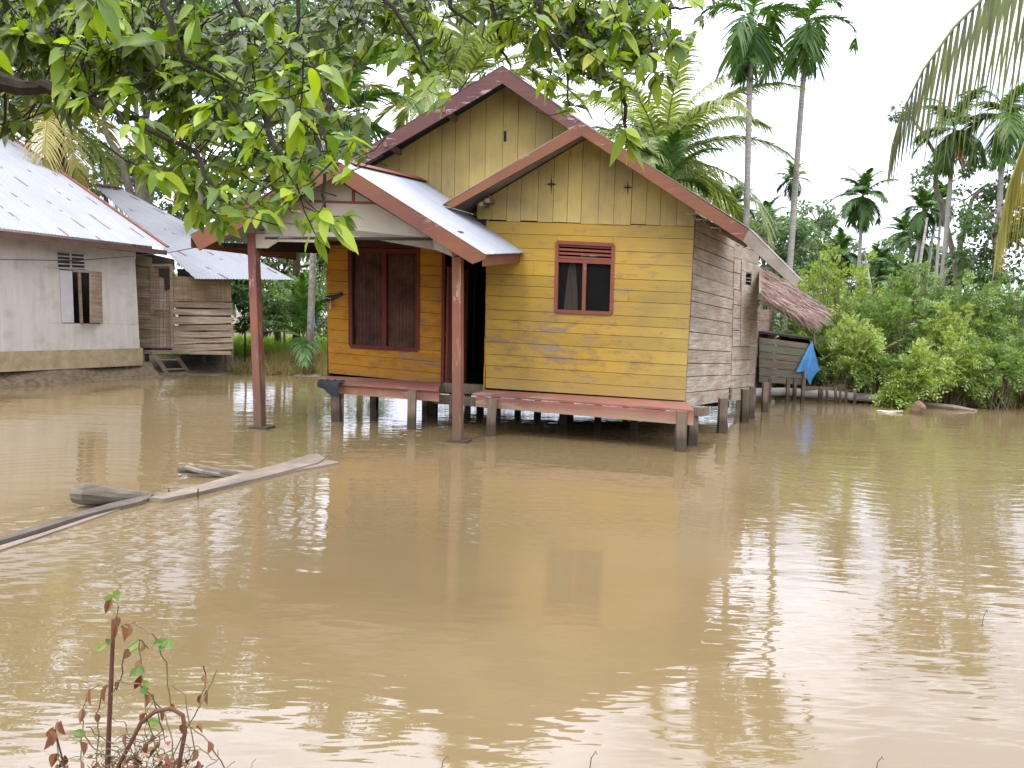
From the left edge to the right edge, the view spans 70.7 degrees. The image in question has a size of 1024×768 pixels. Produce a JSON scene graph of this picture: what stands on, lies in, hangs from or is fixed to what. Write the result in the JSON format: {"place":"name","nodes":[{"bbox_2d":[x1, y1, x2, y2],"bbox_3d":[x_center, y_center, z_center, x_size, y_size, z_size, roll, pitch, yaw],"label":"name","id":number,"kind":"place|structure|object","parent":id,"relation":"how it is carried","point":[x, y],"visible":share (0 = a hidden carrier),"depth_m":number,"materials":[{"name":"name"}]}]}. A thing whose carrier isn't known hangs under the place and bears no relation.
{"place":"outdoors","nodes":[
{"label":"outdoors","id":0,"kind":"place"},
{"bbox_2d":[0,373,1023,767],"bbox_3d":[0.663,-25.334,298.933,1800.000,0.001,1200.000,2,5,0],"label":"water","id":1,"kind":"structure","parent":0,"point":[532,589],"depth_m":4.77,"materials":[{"name":"brown liquid"}]},
{"bbox_2d":[0,509,119,550],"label":"plank","id":2,"kind":"object","parent":1,"relation":"on","point":[29,538],"visible":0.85,"depth_m":5.58,"materials":[{"name":"beige wood"}]},
{"bbox_2d":[0,494,152,544],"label":"plank","id":3,"kind":"object","parent":1,"relation":"on","point":[63,521],"visible":0.78,"depth_m":5.91,"materials":[{"name":"grey wood"}]},
{"bbox_2d":[69,483,150,504],"bbox_3d":[-3.592,1.005,6.574,0.230,0.299,0.740,6,7,38],"label":"log","id":4,"kind":"object","parent":1,"relation":"on","point":[88,494],"visible":0.77,"depth_m":6.37,"materials":[{"name":"grey wood"}]},
{"bbox_2d":[29,591,255,767],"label":"dead vine plant","id":5,"kind":"object","parent":1,"relation":"in","point":[160,644],"visible":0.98,"depth_m":2.40,"materials":[{"name":"brown plant"}]},
{"bbox_2d":[44,721,68,767],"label":"dry sprig","id":6,"kind":"object","parent":5,"relation":"attached to","point":[52,737],"visible":0.99,"depth_m":2.42,"materials":[{"name":"brown plant"}]},
{"bbox_2d":[184,465,228,476],"bbox_3d":[-3.214,0.932,7.616,0.490,0.139,0.124,2,5,0],"label":"driftwood","id":7,"kind":"object","parent":1,"relation":"on","point":[199,470],"visible":0.84,"depth_m":7.59,"materials":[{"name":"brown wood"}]},
{"bbox_2d":[177,466,242,475],"bbox_3d":[-3.175,0.940,7.671,0.716,0.135,0.208,2,5,0],"label":"driftwood","id":8,"kind":"object","parent":1,"relation":"on","point":[184,470],"visible":0.62,"depth_m":7.64,"materials":[{"name":"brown wood"}]},
{"bbox_2d":[149,454,324,502],"bbox_3d":[-2.697,0.978,7.656,0.396,0.050,2.429,3,6,21],"label":"plank","id":9,"kind":"object","parent":1,"relation":"on","point":[260,474],"visible":0.94,"depth_m":7.42,"materials":[{"name":"beige wood"}]},
{"bbox_2d":[294,459,339,471],"bbox_3d":[-2.419,0.950,8.098,0.271,0.030,1.056,5,6,35],"label":"plank","id":10,"kind":"object","parent":1,"relation":"on","point":[325,463],"visible":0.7,"depth_m":8.25,"materials":[{"name":"beige wood"}]},
{"bbox_2d":[225,34,423,398],"bbox_3d":[-3.449,-3.202,14.699,3.893,7.043,3.485,4,6,28],"label":"areca palm","id":11,"kind":"object","parent":1,"relation":"on","point":[375,92],"visible":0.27,"depth_m":14.37,"materials":[{"name":"green plant"}]},
{"bbox_2d":[0,0,714,263],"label":"overhanging tree","id":12,"kind":"object","parent":1,"relation":"on","point":[52,39],"visible":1,"depth_m":3.40,"materials":[{"name":"green plant"}]},
{"bbox_2d":[356,0,596,137],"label":"coconut palm","id":13,"kind":"object","parent":1,"relation":"on","point":[470,58],"visible":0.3,"depth_m":17.93,"materials":[{"name":"green plant"}]},
{"bbox_2d":[190,65,839,451],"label":"yellow house","id":14,"kind":"structure","parent":1,"relation":"in","point":[508,191],"depth_m":11.13,"materials":[{"name":"paint"}]},
{"bbox_2d":[0,248,191,260],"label":"cable","id":15,"kind":"object","parent":14,"relation":"attached to","point":[94,259],"visible":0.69,"depth_m":16.52,"materials":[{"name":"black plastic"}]},
{"bbox_2d":[317,379,344,396],"bbox_3d":[-2.906,0.066,11.639,0.438,0.274,0.277,3,6,21],"label":"cloth","id":16,"kind":"object","parent":14,"relation":"hanging from","point":[330,387],"visible":1,"depth_m":11.52,"materials":[{"name":"grey fabric"}]},
{"bbox_2d":[322,292,342,301],"bbox_3d":[-3.096,-1.497,12.424,0.371,0.172,0.088,3,5,15],"label":"sandal","id":17,"kind":"object","parent":14,"relation":"attached to","point":[329,298],"visible":1,"depth_m":12.42,"materials":[{"name":"black rubber"}]},
{"bbox_2d":[348,240,420,351],"bbox_3d":[-2.159,-1.529,12.263,1.341,1.922,0.131,3,5,15],"label":"window","id":18,"kind":"structure","parent":14,"relation":"in","point":[387,281],"depth_m":12.29,"materials":[{"name":"paint"}]},
{"bbox_2d":[445,267,468,382],"bbox_3d":[-0.937,-0.965,12.194,0.048,1.970,0.584,5,6,31],"label":"door","id":19,"kind":"structure","parent":14,"relation":"in","point":[448,333],"depth_m":12.04,"materials":[{"name":"paint"}]},
{"bbox_2d":[483,195,492,389],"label":"post","id":20,"kind":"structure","parent":14,"relation":"in","point":[484,381],"depth_m":11.50,"materials":[{"name":"brown wood"}]},
{"bbox_2d":[554,240,614,314],"bbox_3d":[1.105,-1.619,11.006,0.921,1.117,0.131,3,5,15],"label":"window","id":21,"kind":"structure","parent":14,"relation":"in","point":[571,300],"depth_m":10.98,"materials":[{"name":"paint"}]},
{"bbox_2d":[624,119,724,198],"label":"areca palm","id":22,"kind":"object","parent":1,"relation":"on","point":[673,148],"visible":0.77,"depth_m":16.45,"materials":[{"name":"green plant"}]},
{"bbox_2d":[552,30,808,264],"bbox_3d":[3.916,-4.287,19.606,6.634,8.714,7.555,0,5,-15],"label":"coconut palm","id":23,"kind":"object","parent":1,"relation":"on","point":[661,128],"visible":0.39,"depth_m":18.60,"materials":[{"name":"green plant"}]},
{"bbox_2d":[759,330,821,402],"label":"shed","id":24,"kind":"structure","parent":1,"relation":"in","point":[794,347],"depth_m":17.39,"materials":[{"name":"grey wood"}]},
{"bbox_2d":[796,342,818,384],"bbox_3d":[7.107,-0.497,17.343,0.549,1.041,0.084,1,5,-4],"label":"cloth","id":25,"kind":"object","parent":24,"relation":"hanging from","point":[809,364],"visible":0.98,"depth_m":17.34,"materials":[{"name":"blue fabric"}]},
{"bbox_2d":[763,0,862,387],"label":"areca palm","id":26,"kind":"object","parent":1,"relation":"on","point":[807,57],"visible":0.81,"depth_m":18.34,"materials":[{"name":"green plant"}]},
{"bbox_2d":[756,388,877,401],"bbox_3d":[6.640,0.244,16.546,5.154,0.416,1.687,0,5,-15],"label":"log","id":27,"kind":"object","parent":1,"relation":"on","point":[814,394],"visible":0.39,"depth_m":16.86,"materials":[{"name":"grey wood"}]},
{"bbox_2d":[805,386,851,390],"bbox_3d":[7.563,0.115,17.062,1.369,0.098,0.050,2,5,0],"label":"rail","id":28,"kind":"object","parent":27,"relation":"on","point":[825,388],"visible":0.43,"depth_m":17.04,"materials":[{"name":"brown wood"}]},
{"bbox_2d":[817,386,820,401],"bbox_3d":[7.117,0.391,16.755,0.068,0.668,0.058,2,5,0],"label":"stake","id":29,"kind":"object","parent":1,"relation":"in","point":[819,393],"visible":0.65,"depth_m":16.73,"materials":[{"name":"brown wood"}]},
{"bbox_2d":[821,388,823,403],"bbox_3d":[7.077,0.419,16.479,0.105,0.664,0.058,2,5,0],"label":"stake","id":30,"kind":"object","parent":1,"relation":"in","point":[822,397],"visible":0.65,"depth_m":16.45,"materials":[{"name":"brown wood"}]},
{"bbox_2d":[825,390,828,402],"bbox_3d":[7.254,0.437,16.613,0.119,0.615,0.058,2,5,0],"label":"stake","id":31,"kind":"object","parent":1,"relation":"in","point":[827,398],"visible":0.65,"depth_m":16.58,"materials":[{"name":"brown wood"}]},
{"bbox_2d":[834,388,836,403],"bbox_3d":[7.423,0.420,16.557,0.117,0.666,0.058,2,5,0],"label":"stake","id":32,"kind":"object","parent":1,"relation":"in","point":[835,395],"visible":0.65,"depth_m":16.52,"materials":[{"name":"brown wood"}]},
{"bbox_2d":[838,390,841,403],"bbox_3d":[7.481,0.450,16.478,0.076,0.620,0.058,2,5,0],"label":"stake","id":33,"kind":"object","parent":1,"relation":"in","point":[840,395],"visible":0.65,"depth_m":16.44,"materials":[{"name":"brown wood"}]},
{"bbox_2d":[844,390,847,403],"bbox_3d":[7.679,0.442,16.612,0.078,0.622,0.058,2,5,0],"label":"stake","id":34,"kind":"object","parent":1,"relation":"in","point":[846,395],"visible":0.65,"depth_m":16.58,"materials":[{"name":"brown wood"}]},
{"bbox_2d":[853,390,856,404],"bbox_3d":[7.801,0.450,16.456,0.067,0.640,0.058,2,5,0],"label":"stake","id":35,"kind":"object","parent":1,"relation":"in","point":[854,397],"visible":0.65,"depth_m":16.42,"materials":[{"name":"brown wood"}]},
{"bbox_2d":[844,342,911,403],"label":"leafy bush","id":36,"kind":"object","parent":1,"relation":"on","point":[888,360],"visible":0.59,"depth_m":16.47,"materials":[{"name":"green plant"}]},
{"bbox_2d":[877,410,902,413],"bbox_3d":[7.892,0.586,15.076,0.530,0.078,0.320,2,5,0],"label":"floating scrap","id":37,"kind":"object","parent":1,"relation":"on","point":[886,411],"visible":0.83,"depth_m":15.02,"materials":[{"name":"plastic"}]},
{"bbox_2d":[869,377,919,409],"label":"leafy bush","id":38,"kind":"object","parent":1,"relation":"on","point":[890,395],"visible":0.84,"depth_m":15.94,"materials":[{"name":"green plant"}]},
{"bbox_2d":[909,400,925,414],"bbox_3d":[8.322,0.546,14.845,0.323,0.427,0.245,6,7,41],"label":"stump","id":39,"kind":"object","parent":1,"relation":"in","point":[918,407],"visible":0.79,"depth_m":14.76,"materials":[{"name":"brown wood"}]},
{"bbox_2d":[880,337,958,404],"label":"leafy bush","id":40,"kind":"object","parent":1,"relation":"on","point":[930,377],"visible":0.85,"depth_m":15.96,"materials":[{"name":"green plant"}]},
{"bbox_2d":[923,402,976,410],"bbox_3d":[9.688,0.516,16.108,1.156,0.146,0.251,6,7,44],"label":"log","id":41,"kind":"object","parent":1,"relation":"on","point":[942,406],"visible":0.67,"depth_m":16.02,"materials":[{"name":"brown wood"}]},
{"bbox_2d":[884,0,1023,278],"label":"coconut palm","id":42,"kind":"object","parent":1,"relation":"on","point":[992,11],"visible":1,"depth_m":4.12,"materials":[{"name":"green plant"}]},
{"bbox_2d":[0,0,1023,325],"label":"sky","id":43,"kind":"structure","parent":0,"point":[846,124],"materials":[{"name":"white"}]},
{"bbox_2d":[143,313,1020,406],"bbox_3d":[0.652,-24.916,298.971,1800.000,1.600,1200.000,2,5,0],"label":"ground","id":44,"kind":"structure","parent":0,"point":[213,366],"depth_m":20.70,"materials":[{"name":"brown soil"}]},
{"bbox_2d":[0,69,110,167],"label":"jungle tree","id":45,"kind":"object","parent":44,"relation":"on","point":[22,106],"visible":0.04,"depth_m":26.88,"materials":[{"name":"green plant"}]},
{"bbox_2d":[0,40,150,213],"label":"coconut palm","id":46,"kind":"object","parent":44,"relation":"on","point":[53,146],"visible":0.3,"depth_m":21.29,"materials":[{"name":"green plant"}]},
{"bbox_2d":[14,0,205,338],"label":"jungle tree","id":47,"kind":"object","parent":44,"relation":"on","point":[127,183],"visible":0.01,"depth_m":23.45,"materials":[{"name":"green plant"}]},
{"bbox_2d":[0,131,292,387],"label":"grey house","id":48,"kind":"structure","parent":44,"relation":"on","point":[65,322],"depth_m":17.92,"materials":[{"name":"paint"}]},
{"bbox_2d":[57,251,102,322],"bbox_3d":[-9.998,-2.240,16.899,0.330,1.635,1.097,4,6,24],"label":"window","id":49,"kind":"structure","parent":48,"relation":"in","point":[95,278],"depth_m":16.86,"materials":[{"name":"wood"}]},
{"bbox_2d":[150,264,174,347],"bbox_3d":[-9.338,-2.078,19.285,0.602,2.251,0.093,1,5,-6],"label":"door","id":50,"kind":"structure","parent":48,"relation":"in","point":[161,277],"depth_m":19.27,"materials":[{"name":"brown wood"}]},
{"bbox_2d":[161,190,178,215],"bbox_3d":[-9.407,-5.164,20.177,0.774,0.923,0.666,2,5,0],"label":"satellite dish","id":51,"kind":"object","parent":48,"relation":"on","point":[172,199],"visible":0.17,"depth_m":20.26,"materials":[{"name":"white metal"}]},
{"bbox_2d":[68,140,246,222],"bbox_3d":[-13.876,-5.545,28.259,8.482,8.158,4.529,2,5,0],"label":"jungle tree","id":52,"kind":"object","parent":44,"relation":"on","point":[169,207],"visible":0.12,"depth_m":27.69,"materials":[{"name":"green plant"}]},
{"bbox_2d":[141,0,278,329],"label":"jungle tree","id":53,"kind":"object","parent":44,"relation":"on","point":[146,197],"visible":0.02,"depth_m":26.25,"materials":[{"name":"green plant"}]},
{"bbox_2d":[139,331,326,358],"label":"green grass","id":54,"kind":"structure","parent":44,"relation":"on","point":[238,349],"depth_m":23.76,"materials":[{"name":"green plant"}]},
{"bbox_2d":[176,0,330,228],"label":"jungle tree","id":55,"kind":"object","parent":44,"relation":"on","point":[223,40],"visible":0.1,"depth_m":24.37,"materials":[{"name":"green plant"}]},
{"bbox_2d":[231,279,290,360],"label":"leafy shrub","id":56,"kind":"object","parent":44,"relation":"on","point":[239,294],"visible":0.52,"depth_m":22.10,"materials":[{"name":"green plant"}]},
{"bbox_2d":[222,240,327,344],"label":"jungle tree","id":57,"kind":"object","parent":44,"relation":"on","point":[287,263],"visible":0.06,"depth_m":26.58,"materials":[{"name":"green plant"}]},
{"bbox_2d":[231,268,326,349],"bbox_3d":[-7.941,-2.526,24.865,3.682,3.122,3.280,5,6,31],"label":"leafy shrub","id":58,"kind":"object","parent":44,"relation":"on","point":[279,294],"visible":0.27,"depth_m":23.95,"materials":[{"name":"green plant"}]},
{"bbox_2d":[247,264,326,369],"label":"areca palm","id":59,"kind":"object","parent":44,"relation":"on","point":[299,300],"visible":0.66,"depth_m":21.55,"materials":[{"name":"green plant"}]},
{"bbox_2d":[232,67,381,348],"bbox_3d":[-7.198,-5.581,24.066,5.531,9.395,3.760,2,5,0],"label":"jungle tree","id":60,"kind":"object","parent":44,"relation":"on","point":[296,267],"visible":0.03,"depth_m":23.67,"materials":[{"name":"green plant"}]},
{"bbox_2d":[306,136,324,363],"bbox_3d":[-5.678,-3.924,20.861,0.641,7.459,0.292,2,5,0],"label":"slender trunk","id":61,"kind":"object","parent":44,"relation":"on","point":[311,304],"visible":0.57,"depth_m":20.92,"materials":[{"name":"grey wood"}]},
{"bbox_2d":[257,0,404,113],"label":"jungle tree","id":62,"kind":"object","parent":44,"relation":"on","point":[358,6],"visible":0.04,"depth_m":29.06,"materials":[{"name":"green plant"}]},
{"bbox_2d":[159,246,1023,337],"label":"wood","id":63,"kind":"object","parent":44,"relation":"on","point":[325,306],"visible":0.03,"depth_m":46.17,"materials":[{"name":"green plant"}]},
{"bbox_2d":[228,340,1022,406],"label":"dry grass","id":64,"kind":"structure","parent":44,"relation":"on","point":[284,361],"depth_m":20.54,"materials":[{"name":"green plant"}]},
{"bbox_2d":[721,184,757,221],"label":"areca palm","id":65,"kind":"object","parent":44,"relation":"on","point":[739,198],"visible":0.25,"depth_m":26.40,"materials":[{"name":"green plant"}]},
{"bbox_2d":[688,0,817,248],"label":"areca palm","id":66,"kind":"object","parent":44,"relation":"on","point":[751,51],"visible":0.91,"depth_m":17.32,"materials":[{"name":"green plant"}]},
{"bbox_2d":[750,195,787,343],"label":"areca palm","id":67,"kind":"object","parent":44,"relation":"on","point":[770,203],"visible":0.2,"depth_m":29.22,"materials":[{"name":"green plant"}]},
{"bbox_2d":[737,204,836,320],"bbox_3d":[10.227,-3.904,28.048,4.440,6.190,3.669,2,5,0],"label":"tree","id":68,"kind":"object","parent":44,"relation":"on","point":[782,227],"visible":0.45,"depth_m":27.61,"materials":[{"name":"green plant"}]},
{"bbox_2d":[769,295,835,385],"bbox_3d":[7.539,-1.154,18.978,1.810,2.577,1.412,2,5,0],"label":"leafy bush","id":69,"kind":"object","parent":44,"relation":"on","point":[793,327],"visible":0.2,"depth_m":18.80,"materials":[{"name":"green plant"}]},
{"bbox_2d":[782,327,841,386],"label":"leafy bush","id":70,"kind":"object","parent":44,"relation":"on","point":[821,374],"visible":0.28,"depth_m":18.17,"materials":[{"name":"green plant"}]},
{"bbox_2d":[780,277,843,320],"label":"leafy bush","id":71,"kind":"object","parent":44,"relation":"on","point":[817,291],"visible":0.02,"depth_m":23.29,"materials":[{"name":"green plant"}]},
{"bbox_2d":[776,197,863,293],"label":"tree","id":72,"kind":"object","parent":44,"relation":"on","point":[826,221],"visible":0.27,"depth_m":31.05,"materials":[{"name":"green plant"}]},
{"bbox_2d":[792,242,886,383],"bbox_3d":[8.546,-1.867,19.273,2.840,3.802,2.206,2,5,0],"label":"leafy bush","id":73,"kind":"object","parent":44,"relation":"on","point":[832,282],"visible":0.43,"depth_m":19.12,"materials":[{"name":"green plant"}]},
{"bbox_2d":[819,227,865,308],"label":"tree","id":74,"kind":"object","parent":44,"relation":"on","point":[843,240],"visible":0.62,"depth_m":29.43,"materials":[{"name":"green plant"}]},
{"bbox_2d":[824,311,886,401],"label":"leafy bush","id":75,"kind":"object","parent":44,"relation":"on","point":[850,340],"visible":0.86,"depth_m":16.82,"materials":[{"name":"green plant"}]},
{"bbox_2d":[830,166,900,287],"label":"areca palm","id":76,"kind":"object","parent":44,"relation":"on","point":[861,209],"visible":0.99,"depth_m":25.34,"materials":[{"name":"green plant"}]},
{"bbox_2d":[828,266,906,342],"bbox_3d":[9.970,-1.717,20.337,2.181,3.231,1.930,0,5,-14],"label":"leafy bush","id":77,"kind":"object","parent":44,"relation":"on","point":[863,299],"visible":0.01,"depth_m":20.38,"materials":[{"name":"green plant"}]},
{"bbox_2d":[864,259,871,293],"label":"bare stem","id":78,"kind":"object","parent":44,"relation":"on","point":[866,262],"visible":0.14,"depth_m":23.71,"materials":[{"name":"grey wood"}]},
{"bbox_2d":[833,313,903,377],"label":"leafy bush","id":79,"kind":"object","parent":44,"relation":"on","point":[849,359],"visible":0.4,"depth_m":16.84,"materials":[{"name":"green plant"}]},
{"bbox_2d":[862,242,906,290],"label":"areca palm","id":80,"kind":"object","parent":44,"relation":"on","point":[884,253],"visible":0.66,"depth_m":29.50,"materials":[{"name":"green plant"}]},
{"bbox_2d":[845,272,936,388],"bbox_3d":[9.427,-1.266,18.139,2.238,3.089,1.776,2,5,0],"label":"leafy bush","id":81,"kind":"object","parent":44,"relation":"on","point":[900,305],"visible":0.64,"depth_m":17.88,"materials":[{"name":"green plant"}]},
{"bbox_2d":[879,210,913,255],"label":"areca palm","id":82,"kind":"object","parent":44,"relation":"on","point":[903,221],"visible":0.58,"depth_m":35.25,"materials":[{"name":"green plant"}]},
{"bbox_2d":[873,258,924,302],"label":"areca palm","id":83,"kind":"object","parent":44,"relation":"on","point":[893,269],"visible":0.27,"depth_m":24.67,"materials":[{"name":"green plant"}]},
{"bbox_2d":[912,230,922,271],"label":"bare stem","id":84,"kind":"object","parent":44,"relation":"on","point":[917,251],"visible":0.11,"depth_m":25.62,"materials":[{"name":"grey wood"}]},
{"bbox_2d":[909,217,927,323],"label":"bare stem","id":85,"kind":"object","parent":44,"relation":"on","point":[923,242],"visible":0.41,"depth_m":25.11,"materials":[{"name":"grey wood"}]},
{"bbox_2d":[898,225,942,276],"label":"areca palm","id":86,"kind":"object","parent":44,"relation":"on","point":[912,250],"visible":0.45,"depth_m":27.54,"materials":[{"name":"green plant"}]},
{"bbox_2d":[869,253,977,353],"bbox_3d":[10.802,-1.707,19.345,2.636,3.595,1.970,2,5,0],"label":"leafy bush","id":87,"kind":"object","parent":44,"relation":"on","point":[906,282],"visible":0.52,"depth_m":18.98,"materials":[{"name":"green plant"}]},
{"bbox_2d":[893,186,955,286],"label":"areca palm","id":88,"kind":"object","parent":44,"relation":"on","point":[923,201],"visible":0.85,"depth_m":25.40,"materials":[{"name":"green plant"}]},
{"bbox_2d":[843,236,1007,322],"bbox_3d":[18.967,-4.079,34.387,7.600,5.892,4.628,2,5,0],"label":"tree","id":89,"kind":"object","parent":44,"relation":"on","point":[949,281],"visible":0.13,"depth_m":33.70,"materials":[{"name":"green plant"}]},
{"bbox_2d":[922,213,935,313],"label":"bare stem","id":90,"kind":"object","parent":44,"relation":"on","point":[930,252],"visible":0.22,"depth_m":26.11,"materials":[{"name":"grey wood"}]},
{"bbox_2d":[928,241,942,297],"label":"areca palm","id":91,"kind":"object","parent":44,"relation":"on","point":[934,250],"visible":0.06,"depth_m":35.31,"materials":[{"name":"green plant"}]},
{"bbox_2d":[887,100,996,313],"bbox_3d":[12.617,-4.193,21.406,3.760,8.149,1.447,0,5,-12],"label":"forked tree","id":92,"kind":"object","parent":44,"relation":"on","point":[925,181],"visible":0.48,"depth_m":21.08,"materials":[{"name":"green plant"}]},
{"bbox_2d":[918,179,965,301],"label":"areca palm","id":93,"kind":"object","parent":44,"relation":"on","point":[939,222],"visible":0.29,"depth_m":29.44,"materials":[{"name":"green plant"}]},
{"bbox_2d":[904,297,984,391],"bbox_3d":[10.690,-0.891,17.749,1.912,2.464,1.613,2,5,0],"label":"leafy bush","id":94,"kind":"object","parent":44,"relation":"on","point":[943,323],"visible":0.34,"depth_m":17.57,"materials":[{"name":"green plant"}]},
{"bbox_2d":[909,85,1001,299],"bbox_3d":[12.389,-4.217,20.716,2.328,8.258,2.466,2,5,0],"label":"areca palm","id":95,"kind":"object","parent":44,"relation":"on","point":[948,165],"visible":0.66,"depth_m":20.44,"materials":[{"name":"green plant"}]},
{"bbox_2d":[926,325,997,407],"bbox_3d":[10.262,-0.330,16.583,1.678,2.052,1.629,2,5,0],"label":"leafy bush","id":96,"kind":"object","parent":44,"relation":"on","point":[968,362],"visible":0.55,"depth_m":16.34,"materials":[{"name":"green plant"}]},
{"bbox_2d":[916,271,1023,385],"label":"leafy bush","id":97,"kind":"object","parent":44,"relation":"on","point":[988,308],"visible":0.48,"depth_m":18.12,"materials":[{"name":"green plant"}]},
{"bbox_2d":[944,167,1023,306],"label":"tree","id":98,"kind":"object","parent":44,"relation":"on","point":[986,253],"visible":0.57,"depth_m":19.75,"materials":[{"name":"green plant"}]},
{"bbox_2d":[953,328,1023,408],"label":"leafy bush","id":99,"kind":"object","parent":44,"relation":"on","point":[1008,368],"visible":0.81,"depth_m":16.10,"materials":[{"name":"green plant"}]},
{"bbox_2d":[955,82,1023,299],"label":"areca palm","id":100,"kind":"object","parent":44,"relation":"on","point":[1010,142],"visible":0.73,"depth_m":19.43,"materials":[{"name":"green plant"}]},
{"bbox_2d":[973,268,1023,389],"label":"leafy bush","id":101,"kind":"object","parent":44,"relation":"on","point":[1020,303],"visible":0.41,"depth_m":18.52,"materials":[{"name":"green plant"}]},
{"bbox_2d":[985,317,1023,406],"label":"leafy bush","id":102,"kind":"object","parent":44,"relation":"on","point":[1015,330],"visible":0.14,"depth_m":16.78,"materials":[{"name":"green plant"}]},
{"bbox_2d":[773,159,812,236],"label":"areca palm","id":103,"kind":"object","parent":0,"point":[787,179],"visible":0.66,"depth_m":41.05,"materials":[{"name":"green plant"}]}
]}

